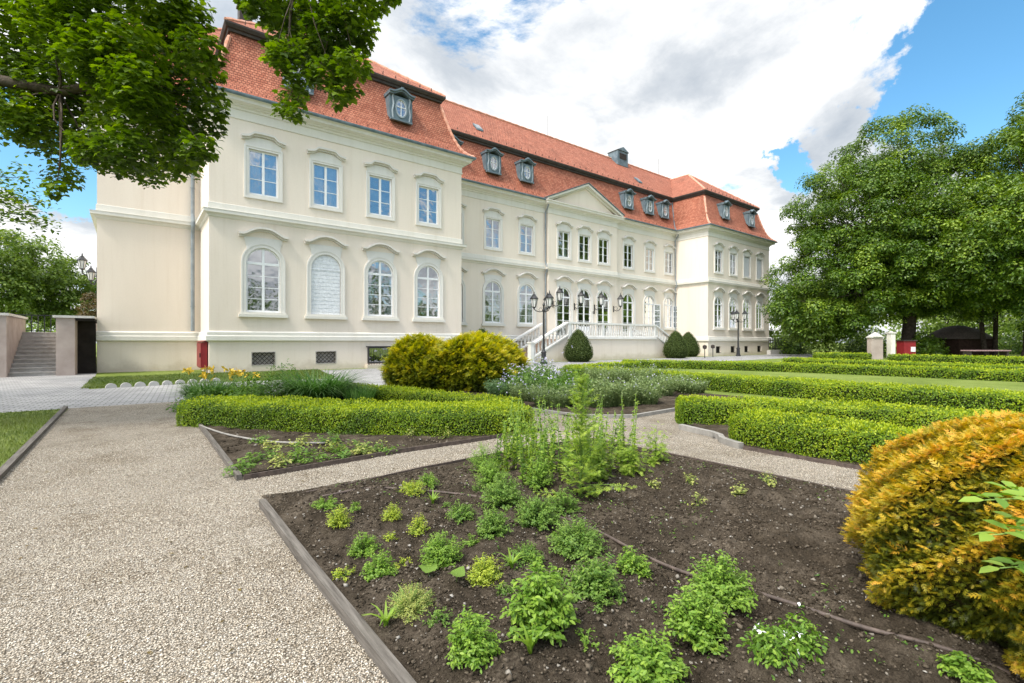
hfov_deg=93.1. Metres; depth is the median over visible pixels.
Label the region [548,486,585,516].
herb plant
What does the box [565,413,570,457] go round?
upright weed
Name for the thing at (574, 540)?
herb plant
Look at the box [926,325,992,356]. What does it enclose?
garden shed
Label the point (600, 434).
upright weed
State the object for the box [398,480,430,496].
herb plant
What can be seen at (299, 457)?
ground plant
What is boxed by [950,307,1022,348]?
broadleaf tree
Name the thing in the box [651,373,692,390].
perennial clump
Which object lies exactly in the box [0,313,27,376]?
retaining wall
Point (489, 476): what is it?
herb plant
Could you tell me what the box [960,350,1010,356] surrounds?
park bench
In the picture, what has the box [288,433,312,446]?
ground plant
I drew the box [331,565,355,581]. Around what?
herb plant
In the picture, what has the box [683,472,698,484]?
seedling
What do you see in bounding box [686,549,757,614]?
herb plant
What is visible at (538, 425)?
upright weed
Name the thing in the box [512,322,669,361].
entrance terrace
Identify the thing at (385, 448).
ground plant
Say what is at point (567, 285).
french window
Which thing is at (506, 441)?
upright weed
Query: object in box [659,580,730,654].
herb plant
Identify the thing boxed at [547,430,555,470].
upright weed
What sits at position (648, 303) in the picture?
french window
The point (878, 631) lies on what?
irrigation pipe
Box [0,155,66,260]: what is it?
airy tree
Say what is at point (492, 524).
herb plant
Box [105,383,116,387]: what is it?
edging stone
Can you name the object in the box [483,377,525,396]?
perennial clump
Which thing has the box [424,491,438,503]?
leaf rosette
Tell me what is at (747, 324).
window
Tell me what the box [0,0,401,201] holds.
maple tree
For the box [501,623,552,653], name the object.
leaf rosette
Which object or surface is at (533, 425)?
upright weed
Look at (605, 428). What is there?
upright weed
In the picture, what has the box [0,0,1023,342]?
sky
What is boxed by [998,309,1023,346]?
broadleaf tree
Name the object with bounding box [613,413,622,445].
upright weed
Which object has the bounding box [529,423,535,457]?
upright weed
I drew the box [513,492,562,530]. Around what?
herb plant
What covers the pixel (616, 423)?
upright weed
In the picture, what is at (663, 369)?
perennial clump
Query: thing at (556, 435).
upright weed
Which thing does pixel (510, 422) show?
upright weed
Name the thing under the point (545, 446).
upright weed
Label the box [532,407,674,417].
bed edging
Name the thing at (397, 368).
golden conifer
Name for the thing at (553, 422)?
upright weed
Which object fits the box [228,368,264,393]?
flowering clump
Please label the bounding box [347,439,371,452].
ground plant
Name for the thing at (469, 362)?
golden conifer
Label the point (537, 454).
upright weed
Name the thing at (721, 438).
bed edging
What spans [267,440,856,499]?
bed edging
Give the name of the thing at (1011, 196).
chestnut tree
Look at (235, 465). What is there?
ground plant
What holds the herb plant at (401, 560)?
on the soil bed at (888, 646)
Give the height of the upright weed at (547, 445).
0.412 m
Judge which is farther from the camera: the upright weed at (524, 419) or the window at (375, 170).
the window at (375, 170)
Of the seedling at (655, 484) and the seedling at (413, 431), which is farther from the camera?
the seedling at (413, 431)
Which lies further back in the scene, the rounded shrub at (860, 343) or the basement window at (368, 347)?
the rounded shrub at (860, 343)
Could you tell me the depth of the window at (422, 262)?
28.85 m
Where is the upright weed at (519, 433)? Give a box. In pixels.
[514,412,526,476]
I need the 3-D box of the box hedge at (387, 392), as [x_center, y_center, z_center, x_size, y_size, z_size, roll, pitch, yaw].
[-2.310,1.210,10.388,6.340,0.546,0.721,0,0,39]
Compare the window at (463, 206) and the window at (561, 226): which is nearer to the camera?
the window at (463, 206)
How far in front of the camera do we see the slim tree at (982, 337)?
44.06 m
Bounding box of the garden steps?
[9,332,55,376]
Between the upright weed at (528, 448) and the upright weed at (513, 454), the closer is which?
the upright weed at (528, 448)
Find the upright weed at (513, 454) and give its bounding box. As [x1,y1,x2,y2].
[509,436,517,468]
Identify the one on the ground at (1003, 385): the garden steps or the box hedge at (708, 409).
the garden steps
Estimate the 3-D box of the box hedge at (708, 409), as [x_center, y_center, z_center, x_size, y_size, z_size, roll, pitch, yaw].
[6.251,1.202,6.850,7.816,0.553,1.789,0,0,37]
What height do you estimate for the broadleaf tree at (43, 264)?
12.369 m
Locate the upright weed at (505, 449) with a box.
[502,422,509,467]
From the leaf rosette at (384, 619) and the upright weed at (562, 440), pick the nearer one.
the leaf rosette at (384, 619)
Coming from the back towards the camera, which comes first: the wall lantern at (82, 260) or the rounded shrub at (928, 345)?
the rounded shrub at (928, 345)
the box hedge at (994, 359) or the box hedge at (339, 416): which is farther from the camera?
the box hedge at (994, 359)
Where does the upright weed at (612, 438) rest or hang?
on the soil bed at (888, 646)
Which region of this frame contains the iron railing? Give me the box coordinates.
[15,314,51,331]
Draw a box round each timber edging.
[0,406,67,480]
[181,400,241,480]
[259,499,416,682]
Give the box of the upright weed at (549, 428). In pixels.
[546,407,555,461]
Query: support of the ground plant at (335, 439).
on the soil bed at (394, 440)
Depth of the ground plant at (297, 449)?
6.01 m
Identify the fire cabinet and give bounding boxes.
[197,341,206,367]
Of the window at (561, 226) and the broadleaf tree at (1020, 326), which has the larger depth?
the broadleaf tree at (1020, 326)
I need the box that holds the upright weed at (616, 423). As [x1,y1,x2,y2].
[615,420,619,450]
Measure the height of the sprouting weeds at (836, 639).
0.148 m
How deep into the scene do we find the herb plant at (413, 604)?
2.44 m
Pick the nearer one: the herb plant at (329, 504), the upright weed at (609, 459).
the herb plant at (329, 504)
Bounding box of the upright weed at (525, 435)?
[523,422,529,456]
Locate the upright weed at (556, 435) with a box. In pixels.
[548,404,559,465]
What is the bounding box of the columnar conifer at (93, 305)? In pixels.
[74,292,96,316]
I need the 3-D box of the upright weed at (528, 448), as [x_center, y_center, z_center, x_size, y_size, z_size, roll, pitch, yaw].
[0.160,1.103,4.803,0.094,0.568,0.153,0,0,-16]
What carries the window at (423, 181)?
in the manor house
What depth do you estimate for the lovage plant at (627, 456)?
5.08 m
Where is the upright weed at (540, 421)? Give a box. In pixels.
[537,395,543,441]
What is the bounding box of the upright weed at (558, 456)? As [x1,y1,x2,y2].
[555,405,561,479]
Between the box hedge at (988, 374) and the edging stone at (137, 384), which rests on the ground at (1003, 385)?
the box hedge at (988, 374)
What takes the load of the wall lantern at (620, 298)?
attached to the manor house
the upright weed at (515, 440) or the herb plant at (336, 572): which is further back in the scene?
the upright weed at (515, 440)
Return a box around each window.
[238,227,288,317]
[241,131,285,202]
[304,235,347,319]
[306,147,345,212]
[361,243,400,320]
[363,160,398,220]
[366,346,390,364]
[412,249,446,321]
[414,172,444,228]
[461,202,466,243]
[461,266,468,324]
[481,268,506,325]
[482,207,504,251]
[516,272,538,326]
[517,214,537,255]
[554,276,574,335]
[555,221,573,260]
[576,278,594,328]
[577,225,593,263]
[595,280,613,334]
[596,229,612,265]
[621,284,637,335]
[622,236,636,269]
[643,240,656,272]
[643,286,657,335]
[662,288,676,329]
[663,244,675,275]
[713,242,725,274]
[713,287,726,329]
[728,246,739,276]
[728,289,740,330]
[742,249,752,278]
[742,291,752,330]
[755,252,765,280]
[755,293,765,330]
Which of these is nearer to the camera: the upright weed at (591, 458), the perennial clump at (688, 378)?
the upright weed at (591, 458)
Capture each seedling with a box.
[406,428,415,437]
[419,564,437,575]
[437,426,451,438]
[447,566,464,581]
[645,478,661,488]
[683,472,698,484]
[687,489,707,506]
[730,478,747,495]
[758,470,776,486]
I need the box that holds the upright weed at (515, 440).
[511,415,521,467]
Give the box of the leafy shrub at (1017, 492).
[958,480,1023,573]
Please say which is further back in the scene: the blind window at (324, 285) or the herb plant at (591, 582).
the blind window at (324, 285)
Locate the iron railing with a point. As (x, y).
(37, 330)
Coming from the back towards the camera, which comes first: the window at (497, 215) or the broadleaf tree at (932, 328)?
the broadleaf tree at (932, 328)
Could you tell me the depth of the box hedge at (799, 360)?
24.19 m
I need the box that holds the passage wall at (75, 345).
[52,315,96,375]
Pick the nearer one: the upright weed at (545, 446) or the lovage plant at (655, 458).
the upright weed at (545, 446)
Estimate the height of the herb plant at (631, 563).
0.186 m
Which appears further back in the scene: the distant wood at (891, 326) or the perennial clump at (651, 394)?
the distant wood at (891, 326)
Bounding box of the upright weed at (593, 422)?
[585,401,598,465]
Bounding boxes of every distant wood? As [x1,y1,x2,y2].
[4,303,80,331]
[769,302,1020,348]
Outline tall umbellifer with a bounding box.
[533,368,636,497]
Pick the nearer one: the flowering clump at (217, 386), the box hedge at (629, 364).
the flowering clump at (217, 386)
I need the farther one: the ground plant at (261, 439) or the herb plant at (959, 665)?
the ground plant at (261, 439)
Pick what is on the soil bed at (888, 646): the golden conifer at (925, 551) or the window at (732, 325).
the golden conifer at (925, 551)
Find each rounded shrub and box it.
[771,333,817,354]
[830,328,895,354]
[912,330,952,356]
[986,322,1022,353]
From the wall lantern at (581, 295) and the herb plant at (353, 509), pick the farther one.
the wall lantern at (581, 295)
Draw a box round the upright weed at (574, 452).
[569,420,579,466]
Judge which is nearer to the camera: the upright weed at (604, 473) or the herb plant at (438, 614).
the herb plant at (438, 614)
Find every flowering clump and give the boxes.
[156,365,245,401]
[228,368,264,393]
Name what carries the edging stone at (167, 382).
on the stone paving
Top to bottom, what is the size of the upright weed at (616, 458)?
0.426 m
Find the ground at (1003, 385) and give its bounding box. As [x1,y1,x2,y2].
[0,343,1023,466]
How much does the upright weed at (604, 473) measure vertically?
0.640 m
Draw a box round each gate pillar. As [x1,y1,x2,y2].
[866,332,883,358]
[885,331,896,354]
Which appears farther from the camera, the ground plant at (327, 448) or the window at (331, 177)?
the window at (331, 177)
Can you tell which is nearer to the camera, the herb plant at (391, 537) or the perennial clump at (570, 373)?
the herb plant at (391, 537)
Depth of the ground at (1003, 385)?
18.51 m
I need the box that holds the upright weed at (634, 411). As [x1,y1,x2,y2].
[628,394,636,460]
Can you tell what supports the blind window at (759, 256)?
in the manor house
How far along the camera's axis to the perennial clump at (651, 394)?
10.77 m
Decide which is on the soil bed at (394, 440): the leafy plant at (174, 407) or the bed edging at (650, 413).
the leafy plant at (174, 407)
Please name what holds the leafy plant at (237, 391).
on the soil bed at (394, 440)
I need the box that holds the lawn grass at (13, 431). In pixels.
[0,408,60,465]
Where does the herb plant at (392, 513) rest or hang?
on the soil bed at (888, 646)
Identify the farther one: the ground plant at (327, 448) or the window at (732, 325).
the window at (732, 325)
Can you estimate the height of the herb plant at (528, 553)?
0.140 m
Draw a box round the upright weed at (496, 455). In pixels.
[492,434,500,468]
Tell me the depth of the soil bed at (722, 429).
7.61 m
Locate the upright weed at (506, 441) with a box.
[501,418,515,467]
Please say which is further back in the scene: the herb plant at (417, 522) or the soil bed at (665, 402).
the soil bed at (665, 402)
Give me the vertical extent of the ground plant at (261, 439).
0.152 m
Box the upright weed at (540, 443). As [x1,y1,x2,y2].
[536,405,544,470]
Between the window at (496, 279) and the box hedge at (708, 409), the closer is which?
the box hedge at (708, 409)
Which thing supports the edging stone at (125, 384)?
on the stone paving
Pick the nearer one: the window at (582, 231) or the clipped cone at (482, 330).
the clipped cone at (482, 330)
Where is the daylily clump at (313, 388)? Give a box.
[243,366,378,403]
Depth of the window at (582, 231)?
41.89 m
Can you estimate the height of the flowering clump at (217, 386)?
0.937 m
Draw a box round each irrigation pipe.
[199,425,324,443]
[322,487,1010,674]
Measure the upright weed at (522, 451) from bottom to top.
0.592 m
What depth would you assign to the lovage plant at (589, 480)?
4.75 m
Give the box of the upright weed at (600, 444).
[592,443,602,481]
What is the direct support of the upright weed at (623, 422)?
on the soil bed at (888, 646)
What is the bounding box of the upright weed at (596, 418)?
[591,395,604,449]
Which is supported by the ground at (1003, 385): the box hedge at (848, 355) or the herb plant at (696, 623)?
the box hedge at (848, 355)
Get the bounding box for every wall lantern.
[77,253,96,284]
[552,286,563,307]
[574,289,584,309]
[594,291,604,310]
[613,293,623,311]
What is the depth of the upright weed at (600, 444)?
4.71 m
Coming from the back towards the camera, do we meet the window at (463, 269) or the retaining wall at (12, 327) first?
the window at (463, 269)
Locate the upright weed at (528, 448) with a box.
[524,426,531,476]
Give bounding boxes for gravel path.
[0,392,866,682]
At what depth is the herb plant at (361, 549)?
3.21 m
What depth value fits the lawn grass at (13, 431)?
8.12 m
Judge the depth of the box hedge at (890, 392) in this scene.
11.47 m
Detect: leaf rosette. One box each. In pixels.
[362,600,405,626]
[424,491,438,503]
[497,548,525,567]
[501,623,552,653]
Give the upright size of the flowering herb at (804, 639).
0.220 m
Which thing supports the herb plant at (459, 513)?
on the soil bed at (888, 646)
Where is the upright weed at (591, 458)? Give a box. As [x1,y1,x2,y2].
[586,420,594,481]
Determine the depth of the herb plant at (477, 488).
4.54 m
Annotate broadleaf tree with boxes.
[0,228,47,328]
[0,231,87,331]
[16,256,96,328]
[769,268,831,349]
[782,280,879,352]
[891,311,991,342]
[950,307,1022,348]
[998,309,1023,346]
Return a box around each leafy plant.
[166,385,217,412]
[216,371,282,400]
[263,359,299,396]
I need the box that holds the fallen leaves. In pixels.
[0,436,565,682]
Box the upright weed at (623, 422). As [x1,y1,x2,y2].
[620,396,626,445]
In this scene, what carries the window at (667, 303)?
in the manor house
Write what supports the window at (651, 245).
in the manor house
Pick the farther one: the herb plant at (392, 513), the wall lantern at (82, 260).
the wall lantern at (82, 260)
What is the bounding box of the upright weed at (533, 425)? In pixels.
[529,407,535,455]
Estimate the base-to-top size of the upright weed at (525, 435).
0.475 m
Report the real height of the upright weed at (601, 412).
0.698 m
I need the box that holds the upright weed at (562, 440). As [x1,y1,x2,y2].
[561,439,572,467]
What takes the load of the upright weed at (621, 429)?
on the soil bed at (888, 646)
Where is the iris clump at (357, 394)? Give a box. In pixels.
[341,384,377,405]
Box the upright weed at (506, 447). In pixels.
[502,418,510,470]
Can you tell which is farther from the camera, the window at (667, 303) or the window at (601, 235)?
the window at (667, 303)
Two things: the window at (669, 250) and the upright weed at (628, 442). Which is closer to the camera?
the upright weed at (628, 442)
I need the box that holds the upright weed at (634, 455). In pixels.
[630,422,637,475]
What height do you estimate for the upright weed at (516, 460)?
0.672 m
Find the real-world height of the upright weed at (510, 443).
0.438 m
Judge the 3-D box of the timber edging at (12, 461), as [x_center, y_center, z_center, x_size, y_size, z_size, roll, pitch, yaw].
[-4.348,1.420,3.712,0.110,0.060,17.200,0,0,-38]
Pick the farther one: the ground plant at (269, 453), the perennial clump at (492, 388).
the perennial clump at (492, 388)
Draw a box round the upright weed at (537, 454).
[534,443,539,468]
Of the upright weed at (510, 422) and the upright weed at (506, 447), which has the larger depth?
the upright weed at (510, 422)
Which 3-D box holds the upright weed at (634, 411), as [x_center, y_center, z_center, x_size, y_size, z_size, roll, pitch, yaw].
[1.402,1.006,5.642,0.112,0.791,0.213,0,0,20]
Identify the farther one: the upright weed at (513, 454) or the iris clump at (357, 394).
the iris clump at (357, 394)
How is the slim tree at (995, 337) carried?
on the ground at (1003, 385)
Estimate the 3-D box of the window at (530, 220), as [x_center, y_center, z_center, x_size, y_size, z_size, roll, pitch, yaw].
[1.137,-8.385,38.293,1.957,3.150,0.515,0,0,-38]
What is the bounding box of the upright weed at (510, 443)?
[505,424,515,458]
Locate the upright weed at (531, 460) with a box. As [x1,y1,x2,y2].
[526,448,536,480]
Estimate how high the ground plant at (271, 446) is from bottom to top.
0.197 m
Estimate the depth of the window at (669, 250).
50.00 m
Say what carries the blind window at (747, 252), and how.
in the manor house
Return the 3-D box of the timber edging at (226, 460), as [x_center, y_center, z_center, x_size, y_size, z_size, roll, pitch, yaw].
[-5.336,1.417,8.278,0.058,0.065,8.180,0,0,-38]
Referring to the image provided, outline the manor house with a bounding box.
[81,4,777,372]
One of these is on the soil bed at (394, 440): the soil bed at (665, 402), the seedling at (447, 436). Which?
the seedling at (447, 436)
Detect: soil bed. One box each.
[204,403,542,473]
[262,438,1023,682]
[439,385,742,414]
[686,402,871,467]
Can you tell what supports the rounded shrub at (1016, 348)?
on the ground at (1003, 385)
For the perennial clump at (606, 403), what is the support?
on the soil bed at (665, 402)
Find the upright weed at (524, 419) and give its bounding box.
[518,390,527,455]
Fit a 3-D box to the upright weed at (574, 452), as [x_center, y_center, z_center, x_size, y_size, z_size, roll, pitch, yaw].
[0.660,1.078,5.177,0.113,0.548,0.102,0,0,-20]
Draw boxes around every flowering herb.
[736,618,804,675]
[773,602,829,663]
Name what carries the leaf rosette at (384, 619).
on the soil bed at (888, 646)
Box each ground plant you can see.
[221,459,257,476]
[229,450,264,467]
[248,434,268,443]
[252,447,281,460]
[260,439,290,449]
[261,450,293,469]
[282,448,314,464]
[285,442,316,455]
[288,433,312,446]
[297,450,329,463]
[312,429,341,443]
[317,438,345,452]
[325,442,352,458]
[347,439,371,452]
[348,441,379,456]
[369,442,404,454]
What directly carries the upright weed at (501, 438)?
on the soil bed at (888, 646)
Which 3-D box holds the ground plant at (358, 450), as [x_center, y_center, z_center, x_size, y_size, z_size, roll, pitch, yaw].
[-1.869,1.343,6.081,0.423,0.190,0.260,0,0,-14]
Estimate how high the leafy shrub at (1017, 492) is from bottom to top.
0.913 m
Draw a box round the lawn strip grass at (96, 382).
[79,369,335,388]
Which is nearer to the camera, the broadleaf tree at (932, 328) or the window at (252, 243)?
the window at (252, 243)
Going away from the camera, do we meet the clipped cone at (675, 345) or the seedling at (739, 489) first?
the seedling at (739, 489)
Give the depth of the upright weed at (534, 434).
5.17 m
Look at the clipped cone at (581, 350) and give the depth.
34.10 m
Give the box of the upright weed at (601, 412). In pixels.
[599,400,603,432]
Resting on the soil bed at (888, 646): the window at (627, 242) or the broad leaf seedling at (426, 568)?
the broad leaf seedling at (426, 568)
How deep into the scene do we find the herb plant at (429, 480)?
4.72 m
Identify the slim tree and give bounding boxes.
[947,251,1020,356]
[992,309,998,355]
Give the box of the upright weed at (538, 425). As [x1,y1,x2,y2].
[533,395,544,454]
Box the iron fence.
[767,338,790,354]
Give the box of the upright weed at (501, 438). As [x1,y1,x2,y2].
[495,406,513,466]
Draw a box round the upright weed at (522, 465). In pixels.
[511,413,525,484]
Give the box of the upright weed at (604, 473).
[602,418,609,479]
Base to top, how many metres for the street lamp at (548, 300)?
4.692 m
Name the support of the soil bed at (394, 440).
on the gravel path
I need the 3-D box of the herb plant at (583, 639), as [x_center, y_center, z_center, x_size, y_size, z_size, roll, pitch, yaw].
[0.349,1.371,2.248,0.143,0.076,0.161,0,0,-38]
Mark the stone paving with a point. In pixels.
(30, 393)
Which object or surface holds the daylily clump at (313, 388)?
on the soil bed at (394, 440)
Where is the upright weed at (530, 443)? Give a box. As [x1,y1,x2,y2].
[525,439,533,466]
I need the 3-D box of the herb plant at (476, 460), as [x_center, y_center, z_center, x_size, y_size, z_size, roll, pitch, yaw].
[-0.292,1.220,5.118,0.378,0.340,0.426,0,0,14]
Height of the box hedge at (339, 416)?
0.533 m
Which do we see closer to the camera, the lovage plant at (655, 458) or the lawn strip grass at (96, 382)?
the lovage plant at (655, 458)
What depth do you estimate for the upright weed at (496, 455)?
5.11 m
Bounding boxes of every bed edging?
[244,429,524,479]
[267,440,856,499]
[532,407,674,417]
[679,424,743,448]
[743,446,871,470]
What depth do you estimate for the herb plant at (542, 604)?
2.22 m
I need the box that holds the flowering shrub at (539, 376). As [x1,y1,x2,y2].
[497,345,574,396]
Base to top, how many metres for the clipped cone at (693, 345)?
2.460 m
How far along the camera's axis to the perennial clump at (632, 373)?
15.82 m
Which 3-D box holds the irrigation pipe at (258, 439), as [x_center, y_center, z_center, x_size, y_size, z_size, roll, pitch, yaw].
[-3.937,1.392,7.206,2.945,0.028,0.336,0,0,28]
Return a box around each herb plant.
[311,495,338,510]
[325,500,353,528]
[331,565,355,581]
[346,531,382,559]
[349,501,360,512]
[360,548,398,582]
[381,502,401,520]
[381,530,397,541]
[382,580,436,624]
[394,557,412,567]
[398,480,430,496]
[406,482,418,495]
[406,512,430,536]
[415,472,439,487]
[419,531,463,570]
[422,606,452,627]
[444,605,504,673]
[445,499,478,524]
[461,533,480,546]
[465,553,505,587]
[467,442,500,471]
[472,456,509,487]
[472,483,482,492]
[475,506,513,539]
[478,473,527,510]
[496,582,515,596]
[499,555,581,646]
[504,540,544,569]
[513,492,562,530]
[522,453,554,490]
[528,552,543,568]
[546,514,609,560]
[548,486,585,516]
[556,567,567,582]
[565,552,626,609]
[575,625,602,651]
[589,591,614,613]
[606,622,694,682]
[615,545,652,581]
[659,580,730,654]
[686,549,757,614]
[936,650,996,682]
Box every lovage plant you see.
[576,433,615,482]
[613,438,653,476]
[640,422,669,467]
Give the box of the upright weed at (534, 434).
[530,399,540,458]
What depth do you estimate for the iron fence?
54.66 m
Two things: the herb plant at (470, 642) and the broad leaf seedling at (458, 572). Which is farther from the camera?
the broad leaf seedling at (458, 572)
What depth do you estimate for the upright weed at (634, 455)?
5.06 m
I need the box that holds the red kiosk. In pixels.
[895,340,917,354]
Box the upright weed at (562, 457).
[559,443,567,475]
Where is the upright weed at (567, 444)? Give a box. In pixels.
[564,414,571,478]
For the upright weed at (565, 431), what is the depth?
5.78 m
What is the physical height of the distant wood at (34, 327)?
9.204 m
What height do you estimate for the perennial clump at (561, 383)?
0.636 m
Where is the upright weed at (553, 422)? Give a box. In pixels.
[550,402,556,455]
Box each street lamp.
[530,290,553,363]
[731,309,747,355]
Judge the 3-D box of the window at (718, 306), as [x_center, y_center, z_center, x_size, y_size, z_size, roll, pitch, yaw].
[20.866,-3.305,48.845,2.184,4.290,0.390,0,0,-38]
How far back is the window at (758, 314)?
54.26 m
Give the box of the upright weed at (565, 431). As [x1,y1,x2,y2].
[561,415,571,452]
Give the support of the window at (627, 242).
in the manor house
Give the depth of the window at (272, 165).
23.43 m
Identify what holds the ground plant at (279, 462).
on the soil bed at (394, 440)
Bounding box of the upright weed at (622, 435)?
[621,422,625,448]
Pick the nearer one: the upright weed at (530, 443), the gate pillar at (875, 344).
the upright weed at (530, 443)
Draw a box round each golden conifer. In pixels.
[378,332,449,391]
[413,330,530,391]
[838,409,1023,677]
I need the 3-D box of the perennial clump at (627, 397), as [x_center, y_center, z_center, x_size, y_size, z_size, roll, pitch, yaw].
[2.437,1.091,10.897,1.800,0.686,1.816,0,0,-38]
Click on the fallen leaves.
(151, 652)
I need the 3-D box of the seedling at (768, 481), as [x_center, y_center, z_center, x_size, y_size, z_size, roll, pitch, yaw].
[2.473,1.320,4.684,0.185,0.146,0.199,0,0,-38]
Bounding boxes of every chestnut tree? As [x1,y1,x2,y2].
[759,103,1023,339]
[893,92,1023,356]
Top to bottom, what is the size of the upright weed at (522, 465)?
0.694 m
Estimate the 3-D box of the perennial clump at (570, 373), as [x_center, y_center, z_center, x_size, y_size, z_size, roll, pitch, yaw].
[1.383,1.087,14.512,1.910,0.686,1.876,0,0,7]
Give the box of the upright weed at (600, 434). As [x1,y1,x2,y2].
[594,424,603,482]
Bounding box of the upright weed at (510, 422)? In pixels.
[506,397,513,443]
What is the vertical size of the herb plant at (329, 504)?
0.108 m
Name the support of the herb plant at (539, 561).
on the soil bed at (888, 646)
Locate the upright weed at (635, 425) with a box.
[631,401,639,468]
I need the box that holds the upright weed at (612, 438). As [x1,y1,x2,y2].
[607,412,616,477]
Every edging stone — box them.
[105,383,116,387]
[120,382,131,387]
[134,382,145,386]
[148,381,158,385]
[162,380,172,384]
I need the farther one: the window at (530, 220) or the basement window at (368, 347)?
the window at (530, 220)
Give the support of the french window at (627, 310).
in the manor house
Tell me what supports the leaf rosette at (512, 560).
on the soil bed at (888, 646)
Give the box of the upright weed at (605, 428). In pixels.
[601,412,608,474]
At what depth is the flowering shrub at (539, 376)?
12.15 m
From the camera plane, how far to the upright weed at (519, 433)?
4.96 m
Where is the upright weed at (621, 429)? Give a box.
[616,416,624,465]
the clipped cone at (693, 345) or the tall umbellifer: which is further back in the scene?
the clipped cone at (693, 345)
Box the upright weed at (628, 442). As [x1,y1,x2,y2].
[621,427,632,460]
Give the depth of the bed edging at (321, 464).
5.91 m
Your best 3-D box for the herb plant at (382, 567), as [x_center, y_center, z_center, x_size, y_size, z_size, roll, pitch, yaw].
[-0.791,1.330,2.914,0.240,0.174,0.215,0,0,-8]
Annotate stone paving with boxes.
[0,353,821,412]
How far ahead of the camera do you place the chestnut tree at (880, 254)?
43.02 m
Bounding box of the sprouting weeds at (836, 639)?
[335,441,933,679]
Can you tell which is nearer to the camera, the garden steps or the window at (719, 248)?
the garden steps
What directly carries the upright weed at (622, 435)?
on the soil bed at (888, 646)
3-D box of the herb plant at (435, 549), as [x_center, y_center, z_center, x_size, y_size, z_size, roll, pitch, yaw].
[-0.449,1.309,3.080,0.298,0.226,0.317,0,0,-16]
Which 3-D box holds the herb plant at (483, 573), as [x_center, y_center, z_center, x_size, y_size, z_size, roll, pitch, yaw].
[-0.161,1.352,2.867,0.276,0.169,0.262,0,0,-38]
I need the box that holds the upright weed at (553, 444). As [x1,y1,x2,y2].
[549,413,557,481]
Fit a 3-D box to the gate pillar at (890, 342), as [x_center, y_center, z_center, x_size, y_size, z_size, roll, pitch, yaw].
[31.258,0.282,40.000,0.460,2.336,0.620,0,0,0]
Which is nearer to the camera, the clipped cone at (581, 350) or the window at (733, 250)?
the clipped cone at (581, 350)
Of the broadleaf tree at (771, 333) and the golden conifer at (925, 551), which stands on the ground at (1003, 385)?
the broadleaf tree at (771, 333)
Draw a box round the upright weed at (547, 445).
[541,430,553,464]
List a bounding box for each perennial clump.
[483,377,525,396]
[505,379,548,401]
[529,382,575,407]
[536,366,583,384]
[541,375,602,404]
[569,377,625,407]
[578,363,629,384]
[591,375,647,406]
[611,362,657,385]
[617,381,667,404]
[631,372,682,395]
[642,366,683,374]
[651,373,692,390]
[672,378,710,393]
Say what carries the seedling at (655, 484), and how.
on the soil bed at (888, 646)
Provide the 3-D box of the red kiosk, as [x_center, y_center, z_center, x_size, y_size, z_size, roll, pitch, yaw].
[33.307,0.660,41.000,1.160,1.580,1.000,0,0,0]
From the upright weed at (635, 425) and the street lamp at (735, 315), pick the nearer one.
the upright weed at (635, 425)
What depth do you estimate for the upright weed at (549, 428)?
5.30 m
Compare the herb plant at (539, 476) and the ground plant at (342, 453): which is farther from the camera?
the ground plant at (342, 453)
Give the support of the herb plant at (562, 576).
on the soil bed at (888, 646)
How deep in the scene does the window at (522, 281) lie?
38.29 m
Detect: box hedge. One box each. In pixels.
[175,394,534,436]
[336,381,523,408]
[562,364,1023,413]
[566,361,640,370]
[623,358,1023,381]
[674,394,1023,432]
[728,407,928,465]
[781,356,1023,369]
[812,352,871,359]
[886,353,1023,365]
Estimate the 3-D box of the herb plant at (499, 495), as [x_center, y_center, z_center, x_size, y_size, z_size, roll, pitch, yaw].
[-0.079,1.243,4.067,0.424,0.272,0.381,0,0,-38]
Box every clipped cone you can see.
[476,328,488,333]
[563,329,592,361]
[663,330,688,357]
[683,331,699,356]
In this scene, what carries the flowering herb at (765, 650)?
on the soil bed at (888, 646)
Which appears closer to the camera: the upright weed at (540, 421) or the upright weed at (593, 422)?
the upright weed at (593, 422)
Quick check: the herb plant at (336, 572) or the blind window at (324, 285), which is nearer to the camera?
the herb plant at (336, 572)
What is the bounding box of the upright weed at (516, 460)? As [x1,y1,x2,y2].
[512,408,520,469]
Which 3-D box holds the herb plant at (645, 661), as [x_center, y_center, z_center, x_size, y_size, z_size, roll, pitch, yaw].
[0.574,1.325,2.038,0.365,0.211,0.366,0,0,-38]
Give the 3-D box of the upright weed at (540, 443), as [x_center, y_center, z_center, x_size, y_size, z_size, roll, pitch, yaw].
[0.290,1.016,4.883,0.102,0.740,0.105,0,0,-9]
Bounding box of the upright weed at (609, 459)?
[605,425,614,471]
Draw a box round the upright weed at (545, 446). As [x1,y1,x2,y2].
[539,400,547,479]
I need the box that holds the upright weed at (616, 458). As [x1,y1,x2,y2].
[614,429,621,463]
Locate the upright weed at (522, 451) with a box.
[520,422,526,478]

